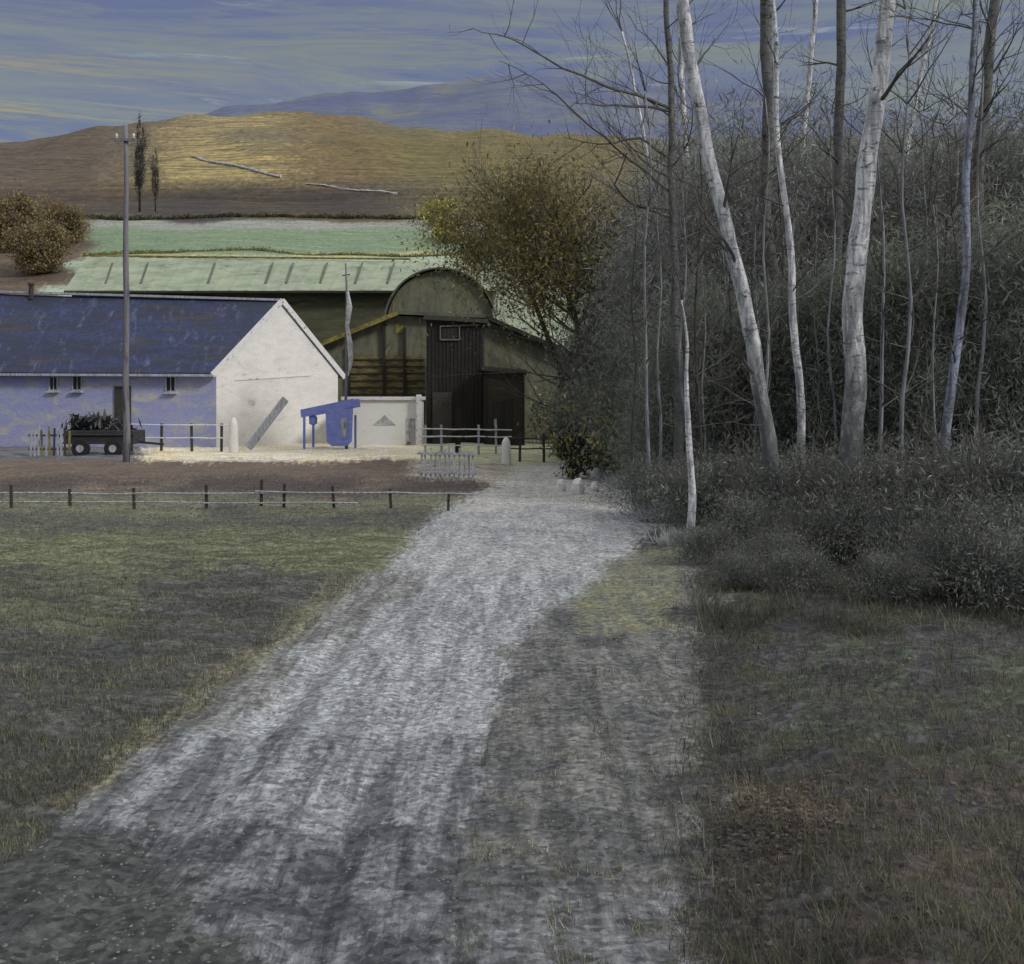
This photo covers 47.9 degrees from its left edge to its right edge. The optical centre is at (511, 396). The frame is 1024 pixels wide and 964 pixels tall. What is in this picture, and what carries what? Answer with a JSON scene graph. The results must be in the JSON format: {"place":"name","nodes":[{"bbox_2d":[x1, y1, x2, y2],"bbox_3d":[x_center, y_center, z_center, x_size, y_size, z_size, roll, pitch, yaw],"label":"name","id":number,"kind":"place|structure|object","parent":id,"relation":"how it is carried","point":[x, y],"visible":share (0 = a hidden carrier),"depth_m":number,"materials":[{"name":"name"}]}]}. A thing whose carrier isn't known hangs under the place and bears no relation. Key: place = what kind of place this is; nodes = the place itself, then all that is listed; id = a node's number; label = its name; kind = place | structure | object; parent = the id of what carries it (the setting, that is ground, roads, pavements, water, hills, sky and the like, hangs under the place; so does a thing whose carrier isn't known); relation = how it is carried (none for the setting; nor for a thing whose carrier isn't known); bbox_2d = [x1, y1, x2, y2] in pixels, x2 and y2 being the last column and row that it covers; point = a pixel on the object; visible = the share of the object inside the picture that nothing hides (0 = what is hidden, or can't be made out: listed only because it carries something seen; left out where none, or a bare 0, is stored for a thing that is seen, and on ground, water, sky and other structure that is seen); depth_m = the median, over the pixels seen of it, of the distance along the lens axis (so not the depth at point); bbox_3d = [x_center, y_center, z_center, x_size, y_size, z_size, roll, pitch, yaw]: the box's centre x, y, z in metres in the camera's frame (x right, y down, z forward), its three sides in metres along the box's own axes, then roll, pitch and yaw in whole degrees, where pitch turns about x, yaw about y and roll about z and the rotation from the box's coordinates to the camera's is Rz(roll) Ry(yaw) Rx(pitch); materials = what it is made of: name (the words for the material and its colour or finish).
{"place":"outdoors","nodes":[
{"label":"outdoors","id":0,"kind":"place"},
{"bbox_2d":[0,440,566,460],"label":"farmyard","id":1,"kind":"structure","parent":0,"point":[396,452],"depth_m":44.37,"materials":[{"name":"beige concrete"}]},
{"bbox_2d":[59,408,163,455],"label":"farm trailer","id":2,"kind":"object","parent":1,"relation":"on","point":[97,428],"visible":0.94,"depth_m":42.30,"materials":[{"name":"black paint"}]},
{"bbox_2d":[0,283,344,446],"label":"cottage","id":3,"kind":"structure","parent":1,"relation":"on","point":[247,364],"depth_m":50.33,"materials":[{"name":"white paint"}]},
{"bbox_2d":[300,399,360,448],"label":"field shelter","id":4,"kind":"object","parent":1,"relation":"on","point":[339,419],"visible":0.98,"depth_m":47.00,"materials":[{"name":"blue paint"}]},
{"bbox_2d":[341,395,425,445],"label":"outbuilding","id":5,"kind":"structure","parent":1,"relation":"on","point":[390,420],"depth_m":50.50,"materials":[{"name":"white paint"}]},
{"bbox_2d":[424,315,488,443],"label":"tall shed","id":6,"kind":"structure","parent":1,"relation":"on","point":[448,396],"depth_m":53.00,"materials":[{"name":"brown wood"}]},
{"bbox_2d":[433,392,451,443],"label":"door","id":7,"kind":"structure","parent":6,"relation":"in","point":[442,401],"depth_m":52.93,"materials":[{"name":"brown wood"}]},
{"bbox_2d":[481,366,526,445],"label":"shed","id":8,"kind":"structure","parent":1,"relation":"on","point":[503,409],"depth_m":51.80,"materials":[{"name":"brown wood"}]},
{"bbox_2d":[386,110,626,408],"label":"ochre tree","id":9,"kind":"object","parent":1,"relation":"on","point":[433,218],"visible":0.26,"depth_m":43.08,"materials":[{"name":"brown plant"}]},
{"bbox_2d":[400,107,681,412],"bbox_3d":[2.175,-4.010,40.017,11.915,12.849,9.234,0,0,0],"label":"ochre tree","id":10,"kind":"object","parent":1,"relation":"on","point":[559,254],"visible":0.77,"depth_m":39.37,"materials":[{"name":"green plant"}]},
{"bbox_2d":[534,295,621,456],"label":"thicket tree","id":11,"kind":"object","parent":1,"relation":"on","point":[571,359],"visible":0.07,"depth_m":39.84,"materials":[{"name":"grey plant"}]},
{"bbox_2d":[0,457,609,877],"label":"meadow","id":12,"kind":"structure","parent":0,"point":[374,561],"depth_m":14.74,"materials":[{"name":"green plant"}]},
{"bbox_2d":[114,125,135,461],"bbox_3d":[-12.730,-3.225,37.990,0.680,11.455,0.261,0,0,0],"label":"telegraph pole","id":13,"kind":"object","parent":12,"relation":"on","point":[126,407],"visible":1,"depth_m":37.92,"materials":[{"name":"grey wood"}]},
{"bbox_2d":[0,479,478,510],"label":"rail fence","id":14,"kind":"object","parent":12,"relation":"on","point":[261,492],"visible":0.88,"depth_m":22.18,"materials":[{"name":"brown wood"}]},
{"bbox_2d":[417,447,476,479],"bbox_3d":[-1.692,1.780,29.983,1.551,0.941,0.065,0,0,0],"label":"hurdle","id":15,"kind":"object","parent":12,"relation":"on","point":[431,453],"visible":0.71,"depth_m":29.98,"materials":[{"name":"grey wood"}]},
{"bbox_2d":[517,365,612,465],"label":"scrub bush","id":16,"kind":"object","parent":12,"relation":"on","point":[553,422],"visible":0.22,"depth_m":36.86,"materials":[{"name":"green plant"}]},
{"bbox_2d":[555,306,648,473],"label":"thicket tree","id":17,"kind":"object","parent":12,"relation":"on","point":[603,387],"visible":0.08,"depth_m":32.69,"materials":[{"name":"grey plant"}]},
{"bbox_2d":[546,83,846,467],"bbox_3d":[6.082,-3.708,34.141,9.922,12.189,9.134,0,0,-5],"label":"thicket tree","id":18,"kind":"object","parent":12,"relation":"on","point":[641,226],"visible":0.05,"depth_m":33.73,"materials":[{"name":"grey plant"}]},
{"bbox_2d":[559,42,858,459],"bbox_3d":[6.002,-3.935,32.362,10.562,12.615,9.539,0,0,-44],"label":"thicket tree","id":19,"kind":"object","parent":12,"relation":"on","point":[622,274],"visible":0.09,"depth_m":31.10,"materials":[{"name":"grey plant"}]},
{"bbox_2d":[582,66,913,480],"bbox_3d":[6.363,-3.458,29.667,9.415,11.567,8.668,0,0,-36],"label":"thicket tree","id":20,"kind":"object","parent":12,"relation":"on","point":[738,225],"visible":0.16,"depth_m":28.72,"materials":[{"name":"grey plant"}]},
{"bbox_2d":[750,56,1008,263],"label":"thicket tree","id":21,"kind":"object","parent":12,"relation":"on","point":[941,139],"visible":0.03,"depth_m":29.98,"materials":[{"name":"grey plant"}]},
{"bbox_2d":[0,217,665,325],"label":"hillside fields","id":22,"kind":"structure","parent":0,"point":[315,236],"depth_m":202.32,"materials":[{"name":"green plant"}]},
{"bbox_2d":[0,178,66,253],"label":"copse tree","id":23,"kind":"object","parent":22,"relation":"on","point":[13,210],"visible":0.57,"depth_m":184.39,"materials":[{"name":"brown plant"}]},
{"bbox_2d":[0,207,91,273],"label":"copse tree","id":24,"kind":"object","parent":22,"relation":"on","point":[37,247],"visible":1,"depth_m":157.97,"materials":[{"name":"brown plant"}]},
{"bbox_2d":[35,190,97,242],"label":"copse tree","id":25,"kind":"object","parent":22,"relation":"on","point":[68,213],"visible":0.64,"depth_m":198.72,"materials":[{"name":"brown plant"}]},
{"bbox_2d":[83,246,447,256],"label":"hedge","id":26,"kind":"object","parent":22,"relation":"on","point":[240,249],"visible":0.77,"depth_m":179.99,"materials":[{"name":"green plant"}]},
{"bbox_2d":[64,255,577,353],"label":"long shed","id":27,"kind":"structure","parent":22,"relation":"on","point":[312,293],"depth_m":87.54,"materials":[{"name":"green metal"}]},
{"bbox_2d":[384,267,496,318],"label":"round roofed barn","id":28,"kind":"structure","parent":22,"relation":"on","point":[408,293],"depth_m":76.00,"materials":[{"name":"metal"}]},
{"bbox_2d":[0,474,697,963],"bbox_3d":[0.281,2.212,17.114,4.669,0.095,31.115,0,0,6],"label":"lane","id":29,"kind":"structure","parent":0,"point":[336,928],"depth_m":6.55,"materials":[{"name":"grey gravel"}]},
{"bbox_2d":[545,417,600,478],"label":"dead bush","id":30,"kind":"object","parent":29,"relation":"on","point":[560,446],"visible":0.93,"depth_m":30.82,"materials":[{"name":"green plant"}]},
{"bbox_2d":[586,129,684,510],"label":"sapling","id":31,"kind":"object","parent":29,"relation":"on","point":[634,388],"visible":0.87,"depth_m":22.15,"materials":[{"name":"grey plant"}]},
{"bbox_2d":[577,6,730,498],"bbox_3d":[2.535,-2.433,21.298,2.391,9.509,2.796,0,0,44],"label":"sapling","id":32,"kind":"object","parent":29,"relation":"on","point":[645,314],"visible":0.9,"depth_m":21.64,"materials":[{"name":"grey plant"}]},
{"bbox_2d":[609,102,727,476],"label":"sapling","id":33,"kind":"object","parent":29,"relation":"on","point":[657,389],"visible":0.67,"depth_m":22.88,"materials":[{"name":"grey plant"}]},
{"bbox_2d":[0,111,1021,220],"bbox_3d":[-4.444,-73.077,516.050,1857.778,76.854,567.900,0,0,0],"label":"moorland hill","id":34,"kind":"structure","parent":0,"point":[297,150],"depth_m":339.53,"materials":[{"name":"brown plant"}]},
{"bbox_2d":[81,211,426,220],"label":"hedge","id":35,"kind":"object","parent":34,"relation":"on","point":[287,215],"visible":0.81,"depth_m":235.36,"materials":[{"name":"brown plant"}]},
{"bbox_2d":[0,0,1023,142],"label":"sky","id":36,"kind":"structure","parent":0,"point":[67,66],"materials":[{"name":"blue"}]},
{"bbox_2d":[205,74,1023,139],"bbox_3d":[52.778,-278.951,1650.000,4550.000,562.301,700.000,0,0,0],"label":"distant hill","id":37,"kind":"structure","parent":0,"point":[459,106],"depth_m":1920.06,"materials":[{"name":"stone"}]},
{"bbox_2d":[442,518,1023,963],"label":"verge","id":38,"kind":"structure","parent":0,"point":[568,700],"depth_m":6.66,"materials":[{"name":"green plant"}]},
{"bbox_2d":[562,380,645,478],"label":"scrub bush","id":39,"kind":"object","parent":38,"relation":"on","point":[596,447],"visible":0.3,"depth_m":30.58,"materials":[{"name":"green plant"}]},
{"bbox_2d":[448,0,760,472],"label":"birch tree","id":40,"kind":"object","parent":38,"relation":"on","point":[675,324],"visible":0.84,"depth_m":22.91,"materials":[{"name":"grey plant"}]},
{"bbox_2d":[573,282,708,478],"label":"thicket tree","id":41,"kind":"object","parent":38,"relation":"on","point":[624,391],"visible":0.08,"depth_m":28.93,"materials":[{"name":"grey plant"}]},
{"bbox_2d":[576,428,723,518],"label":"bramble bush","id":42,"kind":"object","parent":38,"relation":"on","point":[638,482],"visible":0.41,"depth_m":20.71,"materials":[{"name":"green plant"}]},
{"bbox_2d":[591,314,752,491],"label":"thicket tree","id":43,"kind":"object","parent":38,"relation":"on","point":[639,443],"visible":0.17,"depth_m":24.57,"materials":[{"name":"grey plant"}]},
{"bbox_2d":[619,430,759,530],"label":"bramble bush","id":44,"kind":"object","parent":38,"relation":"on","point":[671,498],"visible":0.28,"depth_m":18.66,"materials":[{"name":"green plant"}]},
{"bbox_2d":[586,58,796,559],"bbox_3d":[2.251,-1.107,15.581,2.691,6.932,2.680,0,0,0],"label":"birch tree","id":45,"kind":"object","parent":38,"relation":"on","point":[691,512],"visible":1,"depth_m":15.56,"materials":[{"name":"white plant"}]},
{"bbox_2d":[581,227,802,501],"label":"thicket tree","id":46,"kind":"object","parent":38,"relation":"on","point":[690,330],"visible":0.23,"depth_m":24.06,"materials":[{"name":"grey plant"}]},
{"bbox_2d":[622,80,761,468],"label":"sapling","id":47,"kind":"object","parent":38,"relation":"on","point":[679,365],"visible":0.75,"depth_m":20.77,"materials":[{"name":"grey plant"}]},
{"bbox_2d":[654,497,759,567],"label":"bramble bush","id":48,"kind":"object","parent":38,"relation":"on","point":[697,537],"visible":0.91,"depth_m":14.92,"materials":[{"name":"green plant"}]},
{"bbox_2d":[628,21,785,464],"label":"sapling","id":49,"kind":"object","parent":38,"relation":"on","point":[695,369],"visible":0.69,"depth_m":20.59,"materials":[{"name":"grey plant"}]},
{"bbox_2d":[604,400,810,534],"bbox_3d":[3.710,1.226,18.772,3.861,2.357,4.299,0,0,23],"label":"bramble bush","id":50,"kind":"object","parent":38,"relation":"on","point":[707,473],"visible":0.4,"depth_m":18.23,"materials":[{"name":"green plant"}]},
{"bbox_2d":[683,121,786,463],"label":"sapling","id":51,"kind":"object","parent":38,"relation":"on","point":[732,388],"visible":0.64,"depth_m":22.58,"materials":[{"name":"grey plant"}]},
{"bbox_2d":[686,531,785,591],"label":"bramble bush","id":52,"kind":"object","parent":38,"relation":"on","point":[744,565],"visible":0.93,"depth_m":12.86,"materials":[{"name":"green plant"}]},
{"bbox_2d":[637,239,844,482],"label":"thicket tree","id":53,"kind":"object","parent":38,"relation":"on","point":[783,421],"visible":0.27,"depth_m":23.23,"materials":[{"name":"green plant"}]},
{"bbox_2d":[675,0,807,516],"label":"birch tree","id":54,"kind":"object","parent":38,"relation":"on","point":[754,365],"visible":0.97,"depth_m":16.91,"materials":[{"name":"white plant"}]},
{"bbox_2d":[645,0,844,461],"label":"birch tree","id":55,"kind":"object","parent":38,"relation":"on","point":[791,286],"visible":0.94,"depth_m":18.46,"materials":[{"name":"white plant"}]},
{"bbox_2d":[674,461,824,555],"bbox_3d":[3.442,1.566,15.504,2.579,1.414,2.317,0,0,33],"label":"bramble bush","id":56,"kind":"object","parent":38,"relation":"on","point":[745,519],"visible":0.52,"depth_m":15.48,"materials":[{"name":"green plant"}]},
{"bbox_2d":[676,21,835,405],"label":"sapling","id":57,"kind":"object","parent":38,"relation":"on","point":[768,351],"visible":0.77,"depth_m":19.72,"materials":[{"name":"grey plant"}]},
{"bbox_2d":[673,407,839,529],"bbox_3d":[4.322,1.213,17.656,3.475,2.122,3.869,0,0,15],"label":"bramble bush","id":58,"kind":"object","parent":38,"relation":"on","point":[732,480],"visible":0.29,"depth_m":17.22,"materials":[{"name":"green plant"}]},
{"bbox_2d":[712,509,841,577],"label":"bramble bush","id":59,"kind":"object","parent":38,"relation":"on","point":[771,543],"visible":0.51,"depth_m":13.88,"materials":[{"name":"green plant"}]},
{"bbox_2d":[640,30,932,318],"bbox_3d":[7.756,-3.683,31.313,9.062,11.984,10.034,0,0,38],"label":"thicket tree","id":60,"kind":"object","parent":38,"relation":"on","point":[844,143],"visible":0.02,"depth_m":29.39,"materials":[{"name":"grey plant"}]},
{"bbox_2d":[735,0,853,388],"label":"birch tree","id":61,"kind":"object","parent":38,"relation":"on","point":[766,59],"visible":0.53,"depth_m":24.90,"materials":[{"name":"grey plant"}]},
{"bbox_2d":[689,212,913,468],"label":"thicket tree","id":62,"kind":"object","parent":38,"relation":"on","point":[807,349],"visible":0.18,"depth_m":23.02,"materials":[{"name":"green plant"}]},
{"bbox_2d":[729,476,873,562],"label":"bramble bush","id":63,"kind":"object","parent":38,"relation":"on","point":[802,522],"visible":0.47,"depth_m":14.73,"materials":[{"name":"green plant"}]},
{"bbox_2d":[743,520,860,596],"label":"bramble bush","id":64,"kind":"object","parent":38,"relation":"on","point":[794,563],"visible":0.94,"depth_m":12.54,"materials":[{"name":"green plant"}]},
{"bbox_2d":[699,396,927,537],"bbox_3d":[4.925,1.119,16.655,4.299,2.357,3.861,0,0,-32],"label":"bramble bush","id":65,"kind":"object","parent":38,"relation":"on","point":[809,468],"visible":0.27,"depth_m":16.45,"materials":[{"name":"green plant"}]},
{"bbox_2d":[621,537,1023,963],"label":"bank grass","id":66,"kind":"structure","parent":38,"relation":"on","point":[889,936],"depth_m":5.64,"materials":[{"name":"green plant"}]},
{"bbox_2d":[784,0,878,324],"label":"birch tree","id":67,"kind":"object","parent":38,"relation":"on","point":[838,156],"visible":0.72,"depth_m":25.92,"materials":[{"name":"grey plant"}]},
{"bbox_2d":[766,42,919,452],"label":"sapling","id":68,"kind":"object","parent":38,"relation":"on","point":[829,365],"visible":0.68,"depth_m":21.43,"materials":[{"name":"grey plant"}]},
{"bbox_2d":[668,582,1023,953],"bbox_3d":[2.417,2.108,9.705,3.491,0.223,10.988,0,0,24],"label":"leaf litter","id":69,"kind":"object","parent":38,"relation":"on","point":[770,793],"visible":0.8,"depth_m":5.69,"materials":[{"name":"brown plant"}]},
{"bbox_2d":[763,459,929,561],"bbox_3d":[4.501,1.489,14.425,2.317,1.414,2.579,0,0,-7],"label":"bramble bush","id":70,"kind":"object","parent":38,"relation":"on","point":[851,518],"visible":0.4,"depth_m":14.35,"materials":[{"name":"green plant"}]},
{"bbox_2d":[676,519,1023,642],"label":"rank grass","id":71,"kind":"structure","parent":38,"relation":"on","point":[749,624],"depth_m":11.16,"materials":[{"name":"green plant"}]},
{"bbox_2d":[694,49,1008,305],"bbox_3d":[9.210,-3.528,29.601,8.668,11.567,9.415,0,0,-16],"label":"thicket tree","id":72,"kind":"object","parent":38,"relation":"on","point":[851,186],"visible":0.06,"depth_m":28.35,"materials":[{"name":"grey plant"}]},
{"bbox_2d":[737,391,982,547],"bbox_3d":[5.230,1.091,15.775,3.861,2.357,4.299,0,0,21],"label":"bramble bush","id":73,"kind":"object","parent":38,"relation":"on","point":[876,478],"visible":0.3,"depth_m":15.25,"materials":[{"name":"green plant"}]},
{"bbox_2d":[760,191,967,465],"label":"thicket tree","id":74,"kind":"object","parent":38,"relation":"on","point":[870,396],"visible":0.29,"depth_m":21.92,"materials":[{"name":"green plant"}]},
{"bbox_2d":[782,0,953,459],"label":"sapling","id":75,"kind":"object","parent":38,"relation":"on","point":[881,358],"visible":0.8,"depth_m":17.36,"materials":[{"name":"grey plant"}]},
{"bbox_2d":[773,0,987,554],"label":"birch tree","id":76,"kind":"object","parent":38,"relation":"on","point":[855,395],"visible":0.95,"depth_m":15.60,"materials":[{"name":"white plant"}]},
{"bbox_2d":[829,520,949,604],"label":"bramble bush","id":77,"kind":"object","parent":38,"relation":"on","point":[871,569],"visible":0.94,"depth_m":11.50,"materials":[{"name":"green plant"}]},
{"bbox_2d":[771,386,1023,550],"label":"bramble bush","id":78,"kind":"object","parent":38,"relation":"on","point":[981,449],"visible":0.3,"depth_m":13.57,"materials":[{"name":"grey plant"}]},
{"bbox_2d":[781,44,1023,277],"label":"thicket tree","id":79,"kind":"object","parent":38,"relation":"on","point":[915,202],"visible":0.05,"depth_m":27.85,"materials":[{"name":"grey plant"}]},
{"bbox_2d":[784,158,1023,474],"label":"thicket tree","id":80,"kind":"object","parent":38,"relation":"on","point":[871,313],"visible":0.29,"depth_m":21.17,"materials":[{"name":"grey plant"}]},
{"bbox_2d":[814,0,993,464],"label":"sapling","id":81,"kind":"object","parent":38,"relation":"on","point":[904,387],"visible":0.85,"depth_m":17.01,"materials":[{"name":"grey plant"}]},
{"bbox_2d":[785,391,1022,554],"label":"bramble bush","id":82,"kind":"object","parent":38,"relation":"on","point":[907,486],"visible":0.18,"depth_m":14.70,"materials":[{"name":"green plant"}]},
{"bbox_2d":[807,456,1015,572],"bbox_3d":[4.678,1.425,13.314,2.510,1.532,2.794,0,0,14],"label":"bramble bush","id":83,"kind":"object","parent":38,"relation":"on","point":[894,518],"visible":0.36,"depth_m":13.31,"materials":[{"name":"green plant"}]},
{"bbox_2d":[824,350,1023,541],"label":"bramble bush","id":84,"kind":"object","parent":38,"relation":"on","point":[1019,468],"visible":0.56,"depth_m":13.43,"materials":[{"name":"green plant"}]},
{"bbox_2d":[826,35,1023,270],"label":"thicket tree","id":85,"kind":"object","parent":38,"relation":"on","point":[1016,177],"visible":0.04,"depth_m":27.54,"materials":[{"name":"grey plant"}]},
{"bbox_2d":[830,28,1023,283],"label":"thicket tree","id":86,"kind":"object","parent":38,"relation":"on","point":[990,166],"visible":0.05,"depth_m":27.14,"materials":[{"name":"grey plant"}]},
{"bbox_2d":[839,149,1023,468],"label":"thicket tree","id":87,"kind":"object","parent":38,"relation":"on","point":[942,381],"visible":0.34,"depth_m":20.06,"materials":[{"name":"grey plant"}]},
{"bbox_2d":[844,137,1023,467],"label":"thicket tree","id":88,"kind":"object","parent":38,"relation":"on","point":[1015,346],"visible":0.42,"depth_m":19.42,"materials":[{"name":"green plant"}]},
{"bbox_2d":[849,490,1021,599],"bbox_3d":[4.500,1.560,11.857,1.931,1.179,2.149,0,0,13],"label":"bramble bush","id":89,"kind":"object","parent":38,"relation":"on","point":[938,558],"visible":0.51,"depth_m":11.75,"materials":[{"name":"green plant"}]},
{"bbox_2d":[861,36,1014,450],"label":"sapling","id":90,"kind":"object","parent":38,"relation":"on","point":[928,217],"visible":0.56,"depth_m":21.31,"materials":[{"name":"grey plant"}]},
{"bbox_2d":[856,0,1023,555],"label":"birch tree","id":91,"kind":"object","parent":38,"relation":"on","point":[967,243],"visible":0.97,"depth_m":14.96,"materials":[{"name":"white plant"}]},
{"bbox_2d":[856,460,1023,596],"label":"bramble bush","id":92,"kind":"object","parent":38,"relation":"on","point":[988,512],"visible":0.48,"depth_m":12.02,"materials":[{"name":"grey plant"}]},
{"bbox_2d":[890,141,997,466],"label":"sapling","id":93,"kind":"object","parent":38,"relation":"on","point":[933,339],"visible":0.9,"depth_m":18.23,"materials":[{"name":"grey plant"}]},
{"bbox_2d":[890,474,1023,624],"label":"bramble bush","id":94,"kind":"object","parent":38,"relation":"on","point":[1015,550],"visible":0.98,"depth_m":11.00,"materials":[{"name":"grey plant"}]},
{"bbox_2d":[892,71,1023,458],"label":"sapling","id":95,"kind":"object","parent":38,"relation":"on","point":[952,210],"visible":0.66,"depth_m":20.30,"materials":[{"name":"grey plant"}]},
{"bbox_2d":[897,0,1023,445],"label":"sapling","id":96,"kind":"object","parent":38,"relation":"on","point":[985,316],"visible":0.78,"depth_m":19.04,"materials":[{"name":"grey plant"}]},
{"bbox_2d":[914,0,1023,270],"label":"birch tree","id":97,"kind":"object","parent":38,"relation":"on","point":[988,83],"visible":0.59,"depth_m":23.91,"materials":[{"name":"plant"}]},
{"label":"ground","id":98,"kind":"structure","parent":0,"visible":0},
{"bbox_2d":[320,311,573,440],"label":"barn","id":99,"kind":"structure","parent":98,"relation":"on","point":[388,349],"depth_m":58.00,"materials":[{"name":"brown wood"}]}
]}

